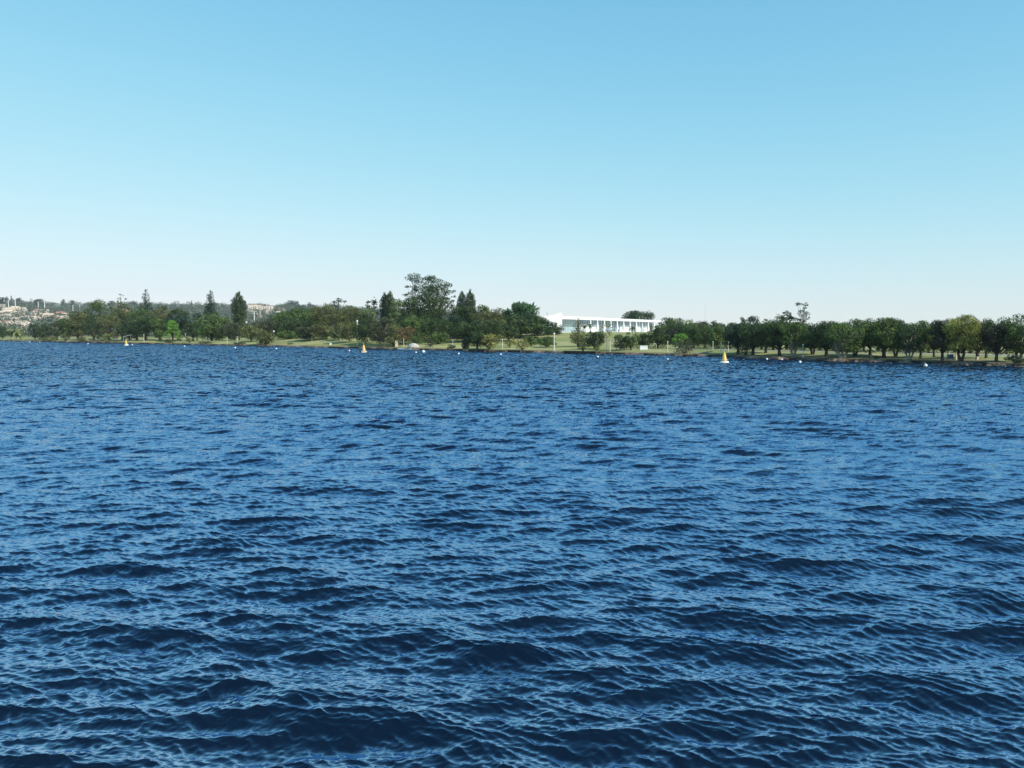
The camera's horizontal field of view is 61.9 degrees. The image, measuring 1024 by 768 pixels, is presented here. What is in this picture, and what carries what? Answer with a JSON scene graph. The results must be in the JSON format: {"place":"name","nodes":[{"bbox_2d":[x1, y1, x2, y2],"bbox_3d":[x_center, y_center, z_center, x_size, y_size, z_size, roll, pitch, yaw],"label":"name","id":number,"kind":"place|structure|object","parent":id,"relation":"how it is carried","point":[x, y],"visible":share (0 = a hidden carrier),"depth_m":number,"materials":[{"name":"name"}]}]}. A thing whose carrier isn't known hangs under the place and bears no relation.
{"place":"outdoors","nodes":[
{"label":"outdoors","id":0,"kind":"place"},
{"bbox_2d":[0,341,1023,767],"bbox_3d":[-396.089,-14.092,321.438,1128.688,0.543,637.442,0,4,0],"label":"lake water","id":1,"kind":"structure","parent":0,"point":[256,557],"depth_m":22.27,"materials":[{"name":"blue liquid"}]},
{"bbox_2d":[0,306,1023,366],"bbox_3d":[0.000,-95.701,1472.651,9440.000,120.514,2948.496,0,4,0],"label":"ground","id":2,"kind":"structure","parent":0,"point":[563,341],"depth_m":252.94,"materials":[{"name":"green plant"}]},
{"bbox_2d":[34,324,52,338],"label":"broadleaf tree","id":3,"kind":"object","parent":2,"relation":"on","point":[42,332],"visible":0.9,"depth_m":470.34,"materials":[{"name":"green plant"}]},
{"bbox_2d":[48,321,60,337],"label":"broadleaf tree","id":4,"kind":"object","parent":2,"relation":"on","point":[55,328],"visible":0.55,"depth_m":467.01,"materials":[{"name":"green plant"}]},
{"bbox_2d":[56,318,79,339],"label":"broadleaf tree","id":5,"kind":"object","parent":2,"relation":"on","point":[65,330],"visible":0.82,"depth_m":456.06,"materials":[{"name":"green plant"}]},
{"bbox_2d":[55,311,93,337],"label":"broadleaf tree","id":6,"kind":"object","parent":2,"relation":"on","point":[78,316],"visible":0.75,"depth_m":457.57,"materials":[{"name":"green plant"}]},
{"bbox_2d":[79,315,105,339],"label":"broadleaf tree","id":7,"kind":"object","parent":2,"relation":"on","point":[87,325],"visible":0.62,"depth_m":440.43,"materials":[{"name":"green plant"}]},
{"bbox_2d":[83,299,113,338],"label":"broadleaf tree","id":8,"kind":"object","parent":2,"relation":"on","point":[96,306],"visible":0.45,"depth_m":474.67,"materials":[{"name":"green plant"}]},
{"bbox_2d":[93,314,123,340],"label":"broadleaf tree","id":9,"kind":"object","parent":2,"relation":"on","point":[104,322],"visible":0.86,"depth_m":425.39,"materials":[{"name":"green plant"}]},
{"bbox_2d":[109,301,132,339],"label":"broadleaf tree","id":10,"kind":"object","parent":2,"relation":"on","point":[121,314],"visible":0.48,"depth_m":437.48,"materials":[{"name":"green plant"}]},
{"bbox_2d":[113,318,141,340],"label":"broadleaf tree","id":11,"kind":"object","parent":2,"relation":"on","point":[122,332],"visible":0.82,"depth_m":415.03,"materials":[{"name":"green plant"}]},
{"bbox_2d":[123,305,147,339],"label":"broadleaf tree","id":12,"kind":"object","parent":2,"relation":"on","point":[134,313],"visible":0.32,"depth_m":424.08,"materials":[{"name":"green plant"}]},
{"bbox_2d":[129,315,158,340],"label":"broadleaf tree","id":13,"kind":"object","parent":2,"relation":"on","point":[145,330],"visible":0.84,"depth_m":408.46,"materials":[{"name":"green plant"}]},
{"bbox_2d":[138,289,153,339],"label":"conifer tree","id":14,"kind":"object","parent":2,"relation":"on","point":[147,305],"visible":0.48,"depth_m":446.48,"materials":[{"name":"green plant"}]},
{"bbox_2d":[147,317,167,340],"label":"broadleaf tree","id":15,"kind":"object","parent":2,"relation":"on","point":[157,332],"visible":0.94,"depth_m":405.96,"materials":[{"name":"green plant"}]},
{"bbox_2d":[148,305,170,339],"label":"broadleaf tree","id":16,"kind":"object","parent":2,"relation":"on","point":[161,309],"visible":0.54,"depth_m":425.38,"materials":[{"name":"green plant"}]},
{"bbox_2d":[162,320,181,339],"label":"broadleaf tree","id":17,"kind":"object","parent":2,"relation":"on","point":[170,328],"visible":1,"depth_m":389.52,"materials":[{"name":"green plant"}]},
{"bbox_2d":[162,314,192,340],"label":"broadleaf tree","id":18,"kind":"object","parent":2,"relation":"on","point":[180,321],"visible":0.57,"depth_m":413.23,"materials":[{"name":"green plant"}]},
{"bbox_2d":[165,308,193,339],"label":"broadleaf tree","id":19,"kind":"object","parent":2,"relation":"on","point":[175,312],"visible":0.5,"depth_m":425.75,"materials":[{"name":"green plant"}]},
{"bbox_2d":[184,321,198,340],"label":"broadleaf tree","id":20,"kind":"object","parent":2,"relation":"on","point":[189,332],"visible":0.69,"depth_m":401.40,"materials":[{"name":"green plant"}]},
{"bbox_2d":[202,290,217,320],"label":"conifer tree","id":21,"kind":"object","parent":2,"relation":"on","point":[208,307],"visible":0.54,"depth_m":437.69,"materials":[{"name":"green plant"}]},
{"bbox_2d":[192,312,231,340],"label":"broadleaf tree","id":22,"kind":"object","parent":2,"relation":"on","point":[211,326],"visible":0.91,"depth_m":384.10,"materials":[{"name":"green plant"}]},
{"bbox_2d":[217,322,249,339],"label":"broadleaf tree","id":23,"kind":"object","parent":2,"relation":"on","point":[231,330],"visible":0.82,"depth_m":372.05,"materials":[{"name":"green plant"}]},
{"bbox_2d":[230,291,246,339],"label":"conifer tree","id":24,"kind":"object","parent":2,"relation":"on","point":[239,302],"visible":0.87,"depth_m":429.48,"materials":[{"name":"green plant"}]},
{"bbox_2d":[0,299,488,337],"bbox_3d":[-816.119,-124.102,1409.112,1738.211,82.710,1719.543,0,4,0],"label":"hillside wood","id":25,"kind":"object","parent":2,"relation":"on","point":[198,308],"visible":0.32,"depth_m":1466.53,"materials":[{"name":"green plant"}]},
{"bbox_2d":[238,324,262,341],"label":"broadleaf tree","id":26,"kind":"object","parent":2,"relation":"on","point":[252,330],"visible":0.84,"depth_m":350.43,"materials":[{"name":"green plant"}]},
{"bbox_2d":[252,330,275,344],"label":"broadleaf tree","id":27,"kind":"object","parent":2,"relation":"on","point":[260,335],"visible":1,"depth_m":330.10,"materials":[{"name":"green plant"}]},
{"bbox_2d":[252,317,280,337],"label":"broadleaf tree","id":28,"kind":"object","parent":2,"relation":"on","point":[269,326],"visible":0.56,"depth_m":366.85,"materials":[{"name":"green plant"}]},
{"bbox_2d":[276,329,297,337],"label":"broadleaf tree","id":29,"kind":"object","parent":2,"relation":"on","point":[282,334],"visible":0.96,"depth_m":347.83,"materials":[{"name":"green plant"}]},
{"bbox_2d":[271,317,312,335],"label":"broadleaf tree","id":30,"kind":"object","parent":2,"relation":"on","point":[291,324],"visible":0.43,"depth_m":362.76,"materials":[{"name":"green plant"}]},
{"bbox_2d":[268,307,323,325],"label":"broadleaf tree","id":31,"kind":"object","parent":2,"relation":"on","point":[296,313],"visible":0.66,"depth_m":376.05,"materials":[{"name":"green plant"}]},
{"bbox_2d":[294,326,316,340],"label":"broadleaf tree","id":32,"kind":"object","parent":2,"relation":"on","point":[303,332],"visible":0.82,"depth_m":331.12,"materials":[{"name":"green plant"}]},
{"bbox_2d":[308,324,335,339],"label":"broadleaf tree","id":33,"kind":"object","parent":2,"relation":"on","point":[317,329],"visible":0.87,"depth_m":326.89,"materials":[{"name":"green plant"}]},
{"bbox_2d":[309,304,338,332],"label":"broadleaf tree","id":34,"kind":"object","parent":2,"relation":"on","point":[318,312],"visible":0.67,"depth_m":360.51,"materials":[{"name":"green plant"}]},
{"bbox_2d":[329,305,363,328],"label":"broadleaf tree","id":35,"kind":"object","parent":2,"relation":"on","point":[340,316],"visible":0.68,"depth_m":356.06,"materials":[{"name":"green plant"}]},
{"bbox_2d":[335,321,358,342],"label":"broadleaf tree","id":36,"kind":"object","parent":2,"relation":"on","point":[345,330],"visible":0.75,"depth_m":307.18,"materials":[{"name":"green plant"}]},
{"bbox_2d":[351,323,374,344],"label":"broadleaf tree","id":37,"kind":"object","parent":2,"relation":"on","point":[362,334],"visible":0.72,"depth_m":295.51,"materials":[{"name":"green plant"}]},
{"bbox_2d":[351,312,375,326],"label":"broadleaf tree","id":38,"kind":"object","parent":2,"relation":"on","point":[366,316],"visible":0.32,"depth_m":330.59,"materials":[{"name":"green plant"}]},
{"bbox_2d":[365,317,395,345],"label":"broadleaf tree","id":39,"kind":"object","parent":2,"relation":"on","point":[377,337],"visible":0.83,"depth_m":285.43,"materials":[{"name":"green plant"}]},
{"bbox_2d":[379,292,388,324],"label":"cypress tree","id":40,"kind":"object","parent":2,"relation":"on","point":[381,304],"visible":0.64,"depth_m":347.78,"materials":[{"name":"green plant"}]},
{"bbox_2d":[383,290,396,323],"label":"cypress tree","id":41,"kind":"object","parent":2,"relation":"on","point":[387,304],"visible":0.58,"depth_m":345.84,"materials":[{"name":"green plant"}]},
{"bbox_2d":[385,324,402,346],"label":"broadleaf tree","id":42,"kind":"object","parent":2,"relation":"on","point":[389,336],"visible":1,"depth_m":279.37,"materials":[{"name":"green plant"}]},
{"bbox_2d":[388,299,411,334],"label":"broadleaf tree","id":43,"kind":"object","parent":2,"relation":"on","point":[399,311],"visible":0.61,"depth_m":322.51,"materials":[{"name":"green plant"}]},
{"bbox_2d":[395,326,415,343],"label":"broadleaf tree","id":44,"kind":"object","parent":2,"relation":"on","point":[404,336],"visible":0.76,"depth_m":284.21,"materials":[{"name":"brown plant"}]},
{"bbox_2d":[402,273,425,310],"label":"pine tree","id":45,"kind":"object","parent":2,"relation":"on","point":[416,280],"visible":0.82,"depth_m":358.40,"materials":[{"name":"green plant"}]},
{"bbox_2d":[398,314,431,337],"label":"broadleaf tree","id":46,"kind":"object","parent":2,"relation":"on","point":[416,324],"visible":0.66,"depth_m":297.59,"materials":[{"name":"green plant"}]},
{"bbox_2d":[406,331,426,343],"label":"shrub","id":47,"kind":"object","parent":2,"relation":"on","point":[417,340],"visible":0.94,"depth_m":282.29,"materials":[{"name":"green plant"}]},
{"bbox_2d":[400,292,448,325],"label":"broadleaf tree","id":48,"kind":"object","parent":2,"relation":"on","point":[429,309],"visible":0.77,"depth_m":319.77,"materials":[{"name":"green plant"}]},
{"bbox_2d":[418,275,455,332],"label":"tree","id":49,"kind":"object","parent":2,"relation":"on","point":[431,289],"visible":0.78,"depth_m":347.44,"materials":[{"name":"green plant"}]},
{"bbox_2d":[420,317,454,339],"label":"broadleaf tree","id":50,"kind":"object","parent":2,"relation":"on","point":[432,323],"visible":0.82,"depth_m":286.92,"materials":[{"name":"green plant"}]},
{"bbox_2d":[429,332,448,343],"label":"broadleaf tree","id":51,"kind":"object","parent":2,"relation":"on","point":[441,338],"visible":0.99,"depth_m":276.39,"materials":[{"name":"green plant"}]},
{"bbox_2d":[440,314,464,338],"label":"broadleaf tree","id":52,"kind":"object","parent":2,"relation":"on","point":[455,319],"visible":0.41,"depth_m":295.88,"materials":[{"name":"green plant"}]},
{"bbox_2d":[448,304,477,330],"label":"broadleaf tree","id":53,"kind":"object","parent":2,"relation":"on","point":[467,313],"visible":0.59,"depth_m":304.94,"materials":[{"name":"green plant"}]},
{"bbox_2d":[449,320,487,341],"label":"broadleaf tree","id":54,"kind":"object","parent":2,"relation":"on","point":[466,328],"visible":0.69,"depth_m":279.69,"materials":[{"name":"green plant"}]},
{"bbox_2d":[464,289,475,318],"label":"cypress tree","id":55,"kind":"object","parent":2,"relation":"on","point":[470,297],"visible":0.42,"depth_m":325.42,"materials":[{"name":"green plant"}]},
{"bbox_2d":[468,331,486,348],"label":"broadleaf tree","id":56,"kind":"object","parent":2,"relation":"on","point":[476,343],"visible":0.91,"depth_m":249.08,"materials":[{"name":"green plant"}]},
{"bbox_2d":[479,334,497,348],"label":"broadleaf tree","id":57,"kind":"object","parent":2,"relation":"on","point":[489,338],"visible":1,"depth_m":246.13,"materials":[{"name":"green plant"}]},
{"bbox_2d":[473,308,506,329],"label":"broadleaf tree","id":58,"kind":"object","parent":2,"relation":"on","point":[493,315],"visible":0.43,"depth_m":290.59,"materials":[{"name":"green plant"}]},
{"bbox_2d":[478,320,505,341],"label":"broadleaf tree","id":59,"kind":"object","parent":2,"relation":"on","point":[491,326],"visible":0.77,"depth_m":273.49,"materials":[{"name":"green plant"}]},
{"bbox_2d":[494,325,520,339],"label":"broadleaf tree","id":60,"kind":"object","parent":2,"relation":"on","point":[512,330],"visible":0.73,"depth_m":279.80,"materials":[{"name":"green plant"}]},
{"bbox_2d":[503,301,539,319],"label":"broadleaf tree","id":61,"kind":"object","parent":2,"relation":"on","point":[518,308],"visible":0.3,"depth_m":309.72,"materials":[{"name":"green plant"}]},
{"bbox_2d":[500,313,549,337],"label":"broadleaf tree","id":62,"kind":"object","parent":2,"relation":"on","point":[534,323],"visible":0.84,"depth_m":296.19,"materials":[{"name":"green plant"}]},
{"bbox_2d":[522,336,538,345],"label":"broadleaf tree","id":63,"kind":"object","parent":2,"relation":"on","point":[529,339],"visible":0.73,"depth_m":255.01,"materials":[{"name":"green plant"}]},
{"bbox_2d":[528,318,553,335],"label":"broadleaf tree","id":64,"kind":"object","parent":2,"relation":"on","point":[544,331],"visible":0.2,"depth_m":310.65,"materials":[{"name":"green plant"}]},
{"bbox_2d":[537,336,556,346],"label":"broadleaf tree","id":65,"kind":"object","parent":2,"relation":"on","point":[546,341],"visible":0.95,"depth_m":246.42,"materials":[{"name":"green plant"}]},
{"bbox_2d":[542,313,561,327],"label":"chapel","id":66,"kind":"structure","parent":2,"relation":"on","point":[557,318],"depth_m":371.51,"materials":[{"name":"white stone"}]},
{"bbox_2d":[570,318,586,346],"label":"conifer tree","id":67,"kind":"object","parent":2,"relation":"on","point":[578,335],"visible":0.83,"depth_m":247.25,"materials":[{"name":"green plant"}]},
{"bbox_2d":[563,351,600,353],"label":"jetty","id":68,"kind":"object","parent":2,"relation":"on","point":[582,352],"visible":0.43,"depth_m":218.53,"materials":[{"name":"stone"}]},
{"bbox_2d":[583,331,605,347],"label":"broadleaf tree","id":69,"kind":"object","parent":2,"relation":"on","point":[592,341],"visible":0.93,"depth_m":230.95,"materials":[{"name":"green plant"}]},
{"bbox_2d":[539,316,660,331],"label":"palace","id":70,"kind":"structure","parent":2,"relation":"on","point":[617,325],"depth_m":461.85,"materials":[{"name":"white stone"}]},
{"bbox_2d":[563,319,578,331],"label":"window","id":71,"kind":"structure","parent":70,"relation":"in","point":[567,324],"depth_m":416.62,"materials":[{"name":"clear glass"}]},
{"bbox_2d":[613,334,631,350],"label":"broadleaf tree","id":72,"kind":"object","parent":2,"relation":"on","point":[621,344],"visible":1,"depth_m":222.16,"materials":[{"name":"green plant"}]},
{"bbox_2d":[621,310,654,328],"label":"broadleaf tree","id":73,"kind":"object","parent":2,"relation":"on","point":[635,314],"visible":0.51,"depth_m":633.62,"materials":[{"name":"green plant"}]},
{"bbox_2d":[635,333,652,345],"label":"broadleaf tree","id":74,"kind":"object","parent":2,"relation":"on","point":[644,339],"visible":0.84,"depth_m":232.06,"materials":[{"name":"green plant"}]},
{"bbox_2d":[647,329,671,348],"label":"broadleaf tree","id":75,"kind":"object","parent":2,"relation":"on","point":[658,338],"visible":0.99,"depth_m":230.82,"materials":[{"name":"green plant"}]},
{"bbox_2d":[671,333,689,348],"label":"broadleaf tree","id":76,"kind":"object","parent":2,"relation":"on","point":[679,337],"visible":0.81,"depth_m":233.32,"materials":[{"name":"green plant"}]},
{"bbox_2d":[673,339,695,353],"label":"shrub","id":77,"kind":"object","parent":2,"relation":"on","point":[687,345],"visible":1,"depth_m":201.63,"materials":[{"name":"green plant"}]},
{"bbox_2d":[682,326,702,345],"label":"broadleaf tree","id":78,"kind":"object","parent":2,"relation":"on","point":[692,331],"visible":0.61,"depth_m":247.38,"materials":[{"name":"green plant"}]},
{"bbox_2d":[695,325,711,347],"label":"broadleaf tree","id":79,"kind":"object","parent":2,"relation":"on","point":[700,337],"visible":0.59,"depth_m":239.74,"materials":[{"name":"green plant"}]},
{"bbox_2d":[706,326,725,348],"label":"broadleaf tree","id":80,"kind":"object","parent":2,"relation":"on","point":[712,332],"visible":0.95,"depth_m":227.87,"materials":[{"name":"green plant"}]},
{"bbox_2d":[723,323,750,353],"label":"round crowned tree","id":81,"kind":"object","parent":2,"relation":"on","point":[732,338],"visible":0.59,"depth_m":194.23,"materials":[{"name":"green plant"}]},
{"bbox_2d":[735,321,769,354],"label":"round crowned tree","id":82,"kind":"object","parent":2,"relation":"on","point":[753,336],"visible":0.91,"depth_m":188.76,"materials":[{"name":"green plant"}]},
{"bbox_2d":[759,321,798,355],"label":"round crowned tree","id":83,"kind":"object","parent":2,"relation":"on","point":[771,329],"visible":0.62,"depth_m":182.30,"materials":[{"name":"green plant"}]},
{"bbox_2d":[776,321,810,355],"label":"round crowned tree","id":84,"kind":"object","parent":2,"relation":"on","point":[796,328],"visible":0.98,"depth_m":178.60,"materials":[{"name":"green plant"}]},
{"bbox_2d":[795,302,809,324],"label":"pine tree","id":85,"kind":"object","parent":2,"relation":"on","point":[801,313],"visible":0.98,"depth_m":220.29,"materials":[{"name":"green plant"}]},
{"bbox_2d":[801,323,825,354],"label":"round crowned tree","id":86,"kind":"object","parent":2,"relation":"on","point":[810,345],"visible":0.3,"depth_m":183.04,"materials":[{"name":"green plant"}]},
{"bbox_2d":[808,320,838,356],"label":"round crowned tree","id":87,"kind":"object","parent":2,"relation":"on","point":[817,333],"visible":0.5,"depth_m":174.49,"materials":[{"name":"green plant"}]},
{"bbox_2d":[637,348,1023,355],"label":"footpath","id":88,"kind":"structure","parent":2,"relation":"on","point":[850,352],"depth_m":178.94,"materials":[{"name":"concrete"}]},
{"bbox_2d":[820,322,866,357],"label":"round crowned tree","id":89,"kind":"object","parent":2,"relation":"on","point":[837,338],"visible":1,"depth_m":166.67,"materials":[{"name":"green plant"}]},
{"bbox_2d":[845,318,870,355],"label":"round crowned tree","id":90,"kind":"object","parent":2,"relation":"on","point":[856,323],"visible":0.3,"depth_m":172.66,"materials":[{"name":"green plant"}]},
{"bbox_2d":[859,318,879,354],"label":"round crowned tree","id":91,"kind":"object","parent":2,"relation":"on","point":[869,346],"visible":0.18,"depth_m":174.19,"materials":[{"name":"green plant"}]},
{"bbox_2d":[863,317,901,357],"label":"round crowned tree","id":92,"kind":"object","parent":2,"relation":"on","point":[882,325],"visible":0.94,"depth_m":166.66,"materials":[{"name":"green plant"}]},
{"bbox_2d":[885,320,909,356],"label":"round crowned tree","id":93,"kind":"object","parent":2,"relation":"on","point":[902,323],"visible":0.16,"depth_m":169.18,"materials":[{"name":"green plant"}]},
{"bbox_2d":[893,324,924,359],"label":"round crowned tree","id":94,"kind":"object","parent":2,"relation":"on","point":[913,344],"visible":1,"depth_m":159.43,"materials":[{"name":"green plant"}]},
{"bbox_2d":[908,320,935,357],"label":"round crowned tree","id":95,"kind":"object","parent":2,"relation":"on","point":[924,335],"visible":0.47,"depth_m":163.09,"materials":[{"name":"green plant"}]},
{"bbox_2d":[928,318,958,360],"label":"round crowned tree","id":96,"kind":"object","parent":2,"relation":"on","point":[936,325],"visible":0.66,"depth_m":154.12,"materials":[{"name":"green plant"}]},
{"bbox_2d":[878,349,1013,354],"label":"hedge","id":97,"kind":"object","parent":2,"relation":"on","point":[991,352],"visible":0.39,"depth_m":178.62,"materials":[{"name":"green plant"}]},
{"bbox_2d":[940,314,984,360],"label":"round crowned tree","id":98,"kind":"object","parent":2,"relation":"on","point":[965,337],"visible":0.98,"depth_m":150.33,"materials":[{"name":"green plant"}]},
{"bbox_2d":[961,317,995,358],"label":"round crowned tree","id":99,"kind":"object","parent":2,"relation":"on","point":[981,347],"visible":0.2,"depth_m":156.53,"materials":[{"name":"green plant"}]},
{"bbox_2d":[979,323,1015,361],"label":"round crowned tree","id":100,"kind":"object","parent":2,"relation":"on","point":[986,338],"visible":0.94,"depth_m":146.65,"materials":[{"name":"green plant"}]},
{"bbox_2d":[995,313,1023,361],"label":"round crowned tree","id":101,"kind":"object","parent":2,"relation":"on","point":[1018,336],"visible":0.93,"depth_m":145.70,"materials":[{"name":"green plant"}]},
{"bbox_2d":[1003,354,1023,363],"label":"shrub","id":102,"kind":"object","parent":2,"relation":"on","point":[1008,358],"visible":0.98,"depth_m":142.71,"materials":[{"name":"green plant"}]},
{"bbox_2d":[0,0,1023,326],"label":"sky","id":103,"kind":"structure","parent":0,"point":[862,160],"materials":[{"name":"blue"}]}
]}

